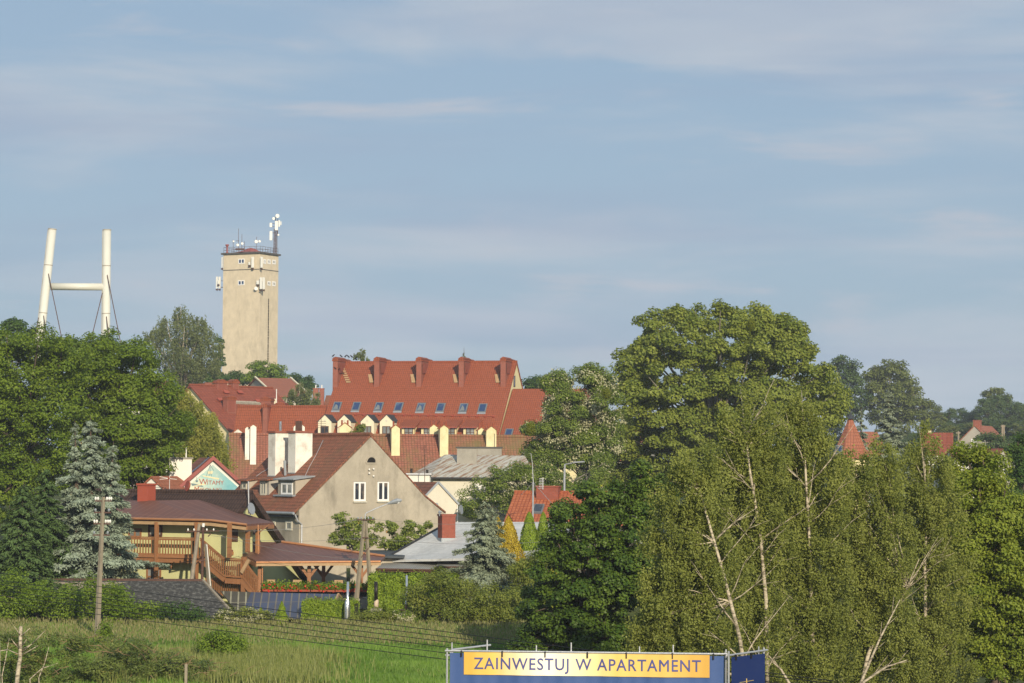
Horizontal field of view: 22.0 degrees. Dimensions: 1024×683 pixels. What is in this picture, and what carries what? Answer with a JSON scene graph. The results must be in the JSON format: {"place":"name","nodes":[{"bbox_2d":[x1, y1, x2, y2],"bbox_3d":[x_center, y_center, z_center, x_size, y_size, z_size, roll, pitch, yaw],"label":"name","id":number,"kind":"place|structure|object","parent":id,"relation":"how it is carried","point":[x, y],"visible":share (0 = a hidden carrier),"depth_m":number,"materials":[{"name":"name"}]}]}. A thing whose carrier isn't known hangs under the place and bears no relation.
{"place":"outdoors","nodes":[
{"label":"outdoors","id":0,"kind":"place"},
{"bbox_2d":[0,601,448,659],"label":"overhead wire","id":1,"kind":"object","parent":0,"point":[234,632],"visible":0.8,"depth_m":94.76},
{"bbox_2d":[0,595,449,653],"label":"overhead wire","id":2,"kind":"object","parent":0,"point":[235,626],"visible":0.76,"depth_m":94.95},
{"bbox_2d":[94,640,437,682],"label":"reed grass","id":3,"kind":"structure","parent":0,"point":[281,667],"depth_m":109.67,"materials":[{"name":"plant"}]},
{"bbox_2d":[311,545,346,584],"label":"garden wall","id":4,"kind":"structure","parent":0,"point":[336,573],"depth_m":160.99,"materials":[{"name":"grey paint"}]},
{"bbox_2d":[0,590,727,681],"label":"overhead wire","id":5,"kind":"object","parent":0,"point":[250,622],"visible":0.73,"depth_m":93.67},
{"bbox_2d":[0,584,776,682],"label":"overhead wire","id":6,"kind":"object","parent":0,"point":[290,622],"visible":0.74,"depth_m":91.94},
{"bbox_2d":[0,580,825,682],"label":"overhead wire","id":7,"kind":"object","parent":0,"point":[365,626],"visible":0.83,"depth_m":87.76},
{"bbox_2d":[2,573,834,681],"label":"overhead wire","id":8,"kind":"object","parent":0,"point":[391,624],"visible":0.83,"depth_m":86.14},
{"bbox_2d":[0,432,1023,682],"bbox_3d":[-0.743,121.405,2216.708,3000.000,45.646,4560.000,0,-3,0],"label":"ground","id":9,"kind":"structure","parent":0,"point":[632,614],"depth_m":155.69,"materials":[{"name":"plant"}]},
{"bbox_2d":[0,316,35,522],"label":"tree","id":10,"kind":"object","parent":9,"relation":"on","point":[13,324],"visible":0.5,"depth_m":288.89,"materials":[{"name":"green plant"}]},
{"bbox_2d":[1,626,44,682],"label":"cut birch","id":11,"kind":"object","parent":9,"relation":"on","point":[18,667],"visible":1,"depth_m":100.44,"materials":[{"name":"white plant"}]},
{"bbox_2d":[0,484,65,620],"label":"green spruce","id":12,"kind":"object","parent":9,"relation":"on","point":[19,542],"visible":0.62,"depth_m":145.12,"materials":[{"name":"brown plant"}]},
{"bbox_2d":[0,321,101,527],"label":"ash tree","id":13,"kind":"object","parent":9,"relation":"on","point":[19,401],"visible":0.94,"depth_m":197.75,"materials":[{"name":"green plant"}]},
{"bbox_2d":[0,564,101,623],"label":"hazel shrub","id":14,"kind":"object","parent":9,"relation":"on","point":[25,610],"visible":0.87,"depth_m":140.83,"materials":[{"name":"green plant"}]},
{"bbox_2d":[24,469,82,581],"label":"green spruce","id":15,"kind":"object","parent":9,"relation":"on","point":[55,533],"visible":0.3,"depth_m":149.34,"materials":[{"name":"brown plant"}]},
{"bbox_2d":[15,228,127,527],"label":"bridge pylon","id":16,"kind":"object","parent":9,"relation":"on","point":[47,286],"visible":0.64,"depth_m":272.29,"materials":[{"name":"white metal"}]},
{"bbox_2d":[93,497,111,636],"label":"utility pole","id":17,"kind":"object","parent":9,"relation":"on","point":[101,535],"visible":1,"depth_m":129.59,"materials":[{"name":"concrete"}]},
{"bbox_2d":[93,619,114,643],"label":"hazel shrub","id":18,"kind":"object","parent":9,"relation":"on","point":[105,630],"visible":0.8,"depth_m":126.36,"materials":[{"name":"green plant"}]},
{"bbox_2d":[51,416,169,578],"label":"blue spruce","id":19,"kind":"object","parent":9,"relation":"on","point":[80,507],"visible":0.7,"depth_m":150.96,"materials":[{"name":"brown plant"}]},
{"bbox_2d":[34,326,198,488],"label":"ash tree","id":20,"kind":"object","parent":9,"relation":"on","point":[151,435],"visible":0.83,"depth_m":204.13,"materials":[{"name":"green plant"}]},
{"bbox_2d":[1,578,232,624],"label":"felt roofed shed","id":21,"kind":"structure","parent":9,"relation":"on","point":[200,589],"depth_m":146.65,"materials":[{"name":"grey"}]},
{"bbox_2d":[73,570,171,625],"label":"hazel shrub","id":22,"kind":"object","parent":9,"relation":"on","point":[110,612],"visible":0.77,"depth_m":141.17,"materials":[{"name":"green plant"}]},
{"bbox_2d":[0,626,262,682],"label":"bush","id":23,"kind":"object","parent":9,"relation":"on","point":[94,668],"visible":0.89,"depth_m":104.68,"materials":[{"name":"plant"}]},
{"bbox_2d":[144,476,184,488],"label":"white house","id":24,"kind":"structure","parent":9,"relation":"on","point":[175,482],"depth_m":202.94,"materials":[{"name":"orange tile"}]},
{"bbox_2d":[50,480,306,600],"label":"house","id":25,"kind":"structure","parent":9,"relation":"on","point":[164,520],"depth_m":155.05,"materials":[{"name":"brown wood"}]},
{"bbox_2d":[154,597,211,625],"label":"hazel shrub","id":26,"kind":"object","parent":9,"relation":"on","point":[183,612],"visible":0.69,"depth_m":140.65,"materials":[{"name":"green plant"}]},
{"bbox_2d":[142,304,224,389],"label":"silver birch","id":27,"kind":"object","parent":9,"relation":"on","point":[182,364],"visible":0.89,"depth_m":429.61,"materials":[{"name":"green plant"}]},
{"bbox_2d":[186,523,218,586],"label":"service pole","id":28,"kind":"object","parent":9,"relation":"on","point":[204,547],"visible":0.98,"depth_m":148.51,"materials":[{"name":"brown wood"}]},
{"bbox_2d":[166,448,239,489],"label":"mural house","id":29,"kind":"structure","parent":9,"relation":"on","point":[211,473],"depth_m":205.57,"materials":[{"name":"white paint"}]},
{"bbox_2d":[172,386,237,473],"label":"willow tree","id":30,"kind":"object","parent":9,"relation":"on","point":[205,441],"visible":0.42,"depth_m":229.95,"materials":[{"name":"green plant"}]},
{"bbox_2d":[186,368,249,386],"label":"shrub","id":31,"kind":"object","parent":9,"relation":"on","point":[233,375],"visible":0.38,"depth_m":472.09,"materials":[{"name":"green plant"}]},
{"bbox_2d":[213,336,226,379],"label":"dark conifer","id":32,"kind":"object","parent":9,"relation":"on","point":[222,360],"visible":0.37,"depth_m":469.95,"materials":[{"name":"green plant"}]},
{"bbox_2d":[194,624,252,656],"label":"hazel shrub","id":33,"kind":"object","parent":9,"relation":"on","point":[222,641],"visible":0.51,"depth_m":115.98,"materials":[{"name":"green plant"}]},
{"bbox_2d":[176,379,284,459],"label":"corner house","id":34,"kind":"structure","parent":9,"relation":"on","point":[221,399],"depth_m":372.36,"materials":[{"name":"red tile"}]},
{"bbox_2d":[209,605,274,626],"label":"elder shrub","id":35,"kind":"object","parent":9,"relation":"on","point":[247,609],"visible":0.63,"depth_m":140.26,"materials":[{"name":"green plant"}]},
{"bbox_2d":[216,246,280,385],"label":"water tower","id":36,"kind":"structure","parent":9,"relation":"on","point":[250,307],"depth_m":505.21,"materials":[{"name":"concrete"}]},
{"bbox_2d":[270,214,280,253],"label":"antenna mast","id":37,"kind":"object","parent":36,"relation":"on","point":[277,225],"visible":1,"depth_m":507.91,"materials":[{"name":"metal"}]},
{"bbox_2d":[0,618,523,682],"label":"grass","id":38,"kind":"structure","parent":9,"relation":"on","point":[402,668],"depth_m":121.50,"materials":[{"name":"plant"}]},
{"bbox_2d":[0,614,525,645],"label":"seed grass","id":39,"kind":"structure","parent":9,"relation":"on","point":[507,632],"depth_m":133.58,"materials":[{"name":"plant"}]},
{"bbox_2d":[240,360,289,382],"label":"round tree","id":40,"kind":"object","parent":9,"relation":"on","point":[261,370],"visible":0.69,"depth_m":468.36,"materials":[{"name":"green plant"}]},
{"bbox_2d":[233,389,326,432],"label":"link wing","id":41,"kind":"structure","parent":9,"relation":"on","point":[268,414],"depth_m":356.09,"materials":[{"name":"tile"}]},
{"bbox_2d":[248,376,311,404],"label":"orange roofed house","id":42,"kind":"structure","parent":9,"relation":"on","point":[283,386],"depth_m":439.67,"materials":[{"name":"tile"}]},
{"bbox_2d":[275,601,288,625],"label":"young thuja","id":43,"kind":"object","parent":9,"relation":"on","point":[281,607],"visible":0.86,"depth_m":141.78,"materials":[{"name":"green plant"}]},
{"bbox_2d":[221,591,343,618],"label":"blue roofed shed","id":44,"kind":"structure","parent":9,"relation":"on","point":[292,602],"depth_m":146.57,"materials":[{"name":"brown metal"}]},
{"bbox_2d":[282,383,320,404],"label":"silver birch","id":45,"kind":"object","parent":9,"relation":"on","point":[304,396],"visible":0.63,"depth_m":383.93,"materials":[{"name":"green plant"}]},
{"bbox_2d":[286,372,318,388],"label":"tree","id":46,"kind":"object","parent":9,"relation":"on","point":[308,382],"visible":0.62,"depth_m":479.24,"materials":[{"name":"green plant"}]},
{"bbox_2d":[263,589,367,608],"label":"terrace platform","id":47,"kind":"structure","parent":9,"relation":"on","point":[363,602],"depth_m":151.39,"materials":[{"name":"concrete"}]},
{"bbox_2d":[232,540,384,597],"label":"terrace canopy","id":48,"kind":"object","parent":47,"relation":"on","point":[270,556],"visible":0.77,"depth_m":153.72,"materials":[{"name":"brown wood"}]},
{"bbox_2d":[312,385,330,405],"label":"chimney house","id":49,"kind":"structure","parent":9,"relation":"on","point":[321,391],"depth_m":441.12,"materials":[{"name":"red brick"}]},
{"bbox_2d":[301,595,359,626],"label":"clipped hedge","id":50,"kind":"object","parent":9,"relation":"on","point":[330,607],"visible":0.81,"depth_m":143.40,"materials":[{"name":"plant"}]},
{"bbox_2d":[235,421,445,568],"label":"gabled house","id":51,"kind":"structure","parent":9,"relation":"on","point":[298,478],"depth_m":186.71,"materials":[{"name":"grey paint"}]},
{"bbox_2d":[353,481,366,502],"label":"window","id":52,"kind":"structure","parent":51,"relation":"in","point":[359,487],"depth_m":185.74,"materials":[{"name":"white glass"}]},
{"bbox_2d":[376,481,389,501],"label":"window","id":53,"kind":"structure","parent":51,"relation":"in","point":[382,486],"depth_m":186.96,"materials":[{"name":"white glass"}]},
{"bbox_2d":[344,582,349,621],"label":"metal flue","id":54,"kind":"object","parent":9,"relation":"on","point":[347,608],"visible":0.8,"depth_m":142.35,"materials":[{"name":"silver metal"}]},
{"bbox_2d":[326,511,386,550],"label":"cherry bush","id":55,"kind":"object","parent":9,"relation":"on","point":[347,531],"visible":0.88,"depth_m":168.85,"materials":[{"name":"plant"}]},
{"bbox_2d":[345,606,401,627],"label":"wild shrub","id":56,"kind":"object","parent":9,"relation":"on","point":[367,615],"visible":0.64,"depth_m":141.33,"materials":[{"name":"green plant"}]},
{"bbox_2d":[350,550,404,583],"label":"flat roofed outhouse","id":57,"kind":"structure","parent":9,"relation":"on","point":[387,559],"depth_m":162.11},
{"bbox_2d":[354,498,401,600],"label":"lamp pole","id":58,"kind":"object","parent":9,"relation":"on","point":[364,533],"visible":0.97,"depth_m":149.56,"materials":[{"name":"concrete"}]},
{"bbox_2d":[229,419,535,478],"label":"terrace row","id":59,"kind":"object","parent":9,"relation":"on","point":[405,452],"visible":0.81,"depth_m":271.04,"materials":[{"name":"tile"}]},
{"bbox_2d":[376,519,433,550],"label":"cherry bush","id":60,"kind":"object","parent":9,"relation":"on","point":[400,539],"visible":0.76,"depth_m":168.81,"materials":[{"name":"green plant"}]},
{"bbox_2d":[391,608,421,624],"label":"jasmine shrub","id":61,"kind":"object","parent":9,"relation":"on","point":[407,617],"visible":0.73,"depth_m":141.10,"materials":[{"name":"green plant"}]},
{"bbox_2d":[367,569,458,618],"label":"thuja hedge","id":62,"kind":"object","parent":9,"relation":"on","point":[390,587],"visible":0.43,"depth_m":149.01,"materials":[{"name":"plant"}]},
{"bbox_2d":[406,468,432,481],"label":"white lean to","id":63,"kind":"object","parent":9,"relation":"on","point":[416,477],"visible":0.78,"depth_m":213.91,"materials":[{"name":"paint"}]},
{"bbox_2d":[318,357,522,434],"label":"apartment block","id":64,"kind":"structure","parent":9,"relation":"on","point":[418,395],"depth_m":352.86,"materials":[{"name":"tile"}]},
{"bbox_2d":[414,482,462,521],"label":"gabled outbuilding","id":65,"kind":"structure","parent":9,"relation":"on","point":[440,495],"depth_m":197.31,"materials":[{"name":"paint"}]},
{"bbox_2d":[397,565,525,627],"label":"lilac shrub","id":66,"kind":"object","parent":9,"relation":"on","point":[450,602],"visible":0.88,"depth_m":141.22,"materials":[{"name":"green plant"}]},
{"bbox_2d":[414,447,529,521],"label":"rusty roofed house","id":67,"kind":"structure","parent":9,"relation":"on","point":[452,474],"depth_m":228.07,"materials":[{"name":"metal"}]},
{"bbox_2d":[439,501,524,620],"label":"blue spruce","id":68,"kind":"object","parent":9,"relation":"on","point":[490,560],"visible":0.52,"depth_m":149.12,"materials":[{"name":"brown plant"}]},
{"bbox_2d":[376,510,640,580],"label":"grey roofed bungalow","id":69,"kind":"object","parent":9,"relation":"on","point":[432,551],"visible":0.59,"depth_m":163.81,"materials":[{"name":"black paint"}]},
{"bbox_2d":[498,516,525,576],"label":"golden conifer","id":70,"kind":"object","parent":9,"relation":"on","point":[508,526],"visible":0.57,"depth_m":156.21,"materials":[{"name":"yellow plant"}]},
{"bbox_2d":[502,549,553,609],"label":"willow shrub","id":71,"kind":"object","parent":9,"relation":"on","point":[517,569],"visible":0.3,"depth_m":144.89,"materials":[{"name":"green plant"}]},
{"bbox_2d":[518,512,537,564],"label":"columnar thuja","id":72,"kind":"object","parent":9,"relation":"on","point":[529,532],"visible":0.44,"depth_m":159.30,"materials":[{"name":"green plant"}]},
{"bbox_2d":[521,374,540,388],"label":"tree","id":73,"kind":"object","parent":9,"relation":"on","point":[529,383],"visible":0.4,"depth_m":389.26,"materials":[{"name":"green plant"}]},
{"bbox_2d":[454,452,616,519],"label":"locust tree","id":74,"kind":"object","parent":9,"relation":"on","point":[493,495],"visible":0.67,"depth_m":221.01,"materials":[{"name":"green plant"}]},
{"bbox_2d":[537,511,552,562],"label":"columnar thuja","id":75,"kind":"object","parent":9,"relation":"on","point":[542,524],"visible":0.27,"depth_m":160.45,"materials":[{"name":"green plant"}]},
{"bbox_2d":[500,389,605,489],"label":"red roofed annex","id":76,"kind":"object","parent":9,"relation":"on","point":[524,404],"visible":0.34,"depth_m":348.05,"materials":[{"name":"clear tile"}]},
{"bbox_2d":[504,486,622,530],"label":"orange tiled house","id":77,"kind":"structure","parent":9,"relation":"on","point":[520,507],"depth_m":188.25,"materials":[{"name":"tile"}]},
{"bbox_2d":[518,361,627,480],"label":"locust tree","id":78,"kind":"object","parent":9,"relation":"on","point":[563,435],"visible":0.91,"depth_m":233.72,"materials":[{"name":"green plant"}]},
{"bbox_2d":[445,640,727,682],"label":"billboard","id":79,"kind":"object","parent":9,"relation":"on","point":[491,666],"visible":1,"depth_m":66.38,"materials":[{"name":"metal"}]},
{"bbox_2d":[728,646,767,682],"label":"billboard wing","id":80,"kind":"structure","parent":79,"relation":"attached to","point":[750,668],"depth_m":66.48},
{"bbox_2d":[502,458,678,653],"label":"maple tree","id":81,"kind":"object","parent":9,"relation":"on","point":[599,588],"visible":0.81,"depth_m":116.92,"materials":[{"name":"green plant"}]},
{"bbox_2d":[619,439,788,681],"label":"birch tree","id":82,"kind":"object","parent":9,"relation":"on","point":[678,573],"visible":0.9,"depth_m":85.12,"materials":[{"name":"green plant"}]},
{"bbox_2d":[601,298,855,499],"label":"lime tree","id":83,"kind":"object","parent":9,"relation":"on","point":[709,390],"visible":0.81,"depth_m":241.34,"materials":[{"name":"green plant"}]},
{"bbox_2d":[693,375,817,682],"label":"birch tree","id":84,"kind":"object","parent":9,"relation":"on","point":[754,477],"visible":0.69,"depth_m":88.21,"materials":[{"name":"green plant"}]},
{"bbox_2d":[754,391,865,682],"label":"birch tree","id":85,"kind":"object","parent":9,"relation":"on","point":[817,626],"visible":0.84,"depth_m":90.59,"materials":[{"name":"green plant"}]},
{"bbox_2d":[829,354,873,421],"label":"lime","id":86,"kind":"object","parent":9,"relation":"on","point":[850,378],"visible":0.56,"depth_m":558.52,"materials":[{"name":"green plant"}]},
{"bbox_2d":[834,409,868,517],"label":"turret house","id":87,"kind":"structure","parent":9,"relation":"on","point":[852,437],"depth_m":298.71,"materials":[{"name":"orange tile"}]},
{"bbox_2d":[856,406,871,496],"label":"blue spruce","id":88,"kind":"object","parent":9,"relation":"on","point":[863,435],"visible":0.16,"depth_m":319.75,"materials":[{"name":"brown plant"}]},
{"bbox_2d":[859,598,899,682],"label":"leaning birch","id":89,"kind":"object","parent":9,"relation":"on","point":[871,658],"visible":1,"depth_m":87.59,"materials":[{"name":"white plant"}]},
{"bbox_2d":[815,433,952,682],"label":"birch tree","id":90,"kind":"object","parent":9,"relation":"on","point":[874,547],"visible":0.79,"depth_m":92.99,"materials":[{"name":"green plant"}]},
{"bbox_2d":[868,391,921,523],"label":"blue spruce","id":91,"kind":"object","parent":9,"relation":"on","point":[888,423],"visible":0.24,"depth_m":299.31,"materials":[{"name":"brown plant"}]},
{"bbox_2d":[858,359,936,441],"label":"lime","id":92,"kind":"object","parent":9,"relation":"on","point":[878,378],"visible":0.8,"depth_m":562.46,"materials":[{"name":"green plant"}]},
{"bbox_2d":[914,404,947,432],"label":"broadleaf","id":93,"kind":"object","parent":9,"relation":"on","point":[938,416],"visible":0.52,"depth_m":638.03,"materials":[{"name":"green plant"}]},
{"bbox_2d":[882,418,983,682],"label":"birch tree","id":94,"kind":"object","parent":9,"relation":"on","point":[936,620],"visible":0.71,"depth_m":96.11,"materials":[{"name":"green plant"}]},
{"bbox_2d":[921,429,952,490],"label":"long red roof house","id":95,"kind":"structure","parent":9,"relation":"on","point":[946,439],"depth_m":381.47,"materials":[{"name":"tile"}]},
{"bbox_2d":[921,419,956,437],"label":"broadleaf","id":96,"kind":"object","parent":9,"relation":"on","point":[934,423],"visible":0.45,"depth_m":558.46,"materials":[{"name":"green plant"}]},
{"bbox_2d":[951,422,972,439],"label":"broadleaf","id":97,"kind":"object","parent":9,"relation":"on","point":[969,425],"visible":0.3,"depth_m":560.12,"materials":[{"name":"green plant"}]},
{"bbox_2d":[956,410,985,423],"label":"broadleaf","id":98,"kind":"object","parent":9,"relation":"on","point":[970,417],"visible":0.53,"depth_m":648.17,"materials":[{"name":"green plant"}]},
{"bbox_2d":[931,438,1023,682],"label":"broadleaf tree","id":99,"kind":"object","parent":9,"relation":"on","point":[996,518],"visible":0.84,"depth_m":99.25,"materials":[{"name":"green plant"}]},
{"bbox_2d":[956,420,1014,466],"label":"grey gabled house","id":100,"kind":"structure","parent":9,"relation":"on","point":[978,428],"depth_m":440.21,"materials":[{"name":"paint"}]},
{"bbox_2d":[974,397,1005,422],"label":"broadleaf","id":101,"kind":"object","parent":9,"relation":"on","point":[984,407],"visible":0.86,"depth_m":638.64,"materials":[{"name":"green plant"}]},
{"bbox_2d":[973,431,1013,452],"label":"roadside shrub","id":102,"kind":"object","parent":9,"relation":"on","point":[997,441],"visible":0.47,"depth_m":408.11,"materials":[{"name":"green plant"}]},
{"bbox_2d":[980,387,1014,410],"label":"poplar","id":103,"kind":"object","parent":9,"relation":"on","point":[988,394],"visible":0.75,"depth_m":654.07,"materials":[{"name":"green plant"}]},
{"bbox_2d":[982,419,1013,436],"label":"broadleaf","id":104,"kind":"object","parent":9,"relation":"on","point":[996,424],"visible":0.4,"depth_m":558.00,"materials":[{"name":"green plant"}]},
{"bbox_2d":[983,393,1016,418],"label":"broadleaf","id":105,"kind":"object","parent":9,"relation":"on","point":[1004,400],"visible":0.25,"depth_m":648.50,"materials":[{"name":"green plant"}]},
{"bbox_2d":[995,401,1023,422],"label":"broadleaf","id":106,"kind":"object","parent":9,"relation":"on","point":[1015,408],"visible":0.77,"depth_m":638.35,"materials":[{"name":"green plant"}]},
{"bbox_2d":[1004,431,1023,497],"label":"dark tree","id":107,"kind":"object","parent":9,"relation":"on","point":[1015,450],"visible":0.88,"depth_m":174.30,"materials":[{"name":"green plant"}]},
{"bbox_2d":[0,0,1023,460],"label":"sky","id":108,"kind":"structure","parent":0,"point":[522,181],"materials":[{"name":"blue"}]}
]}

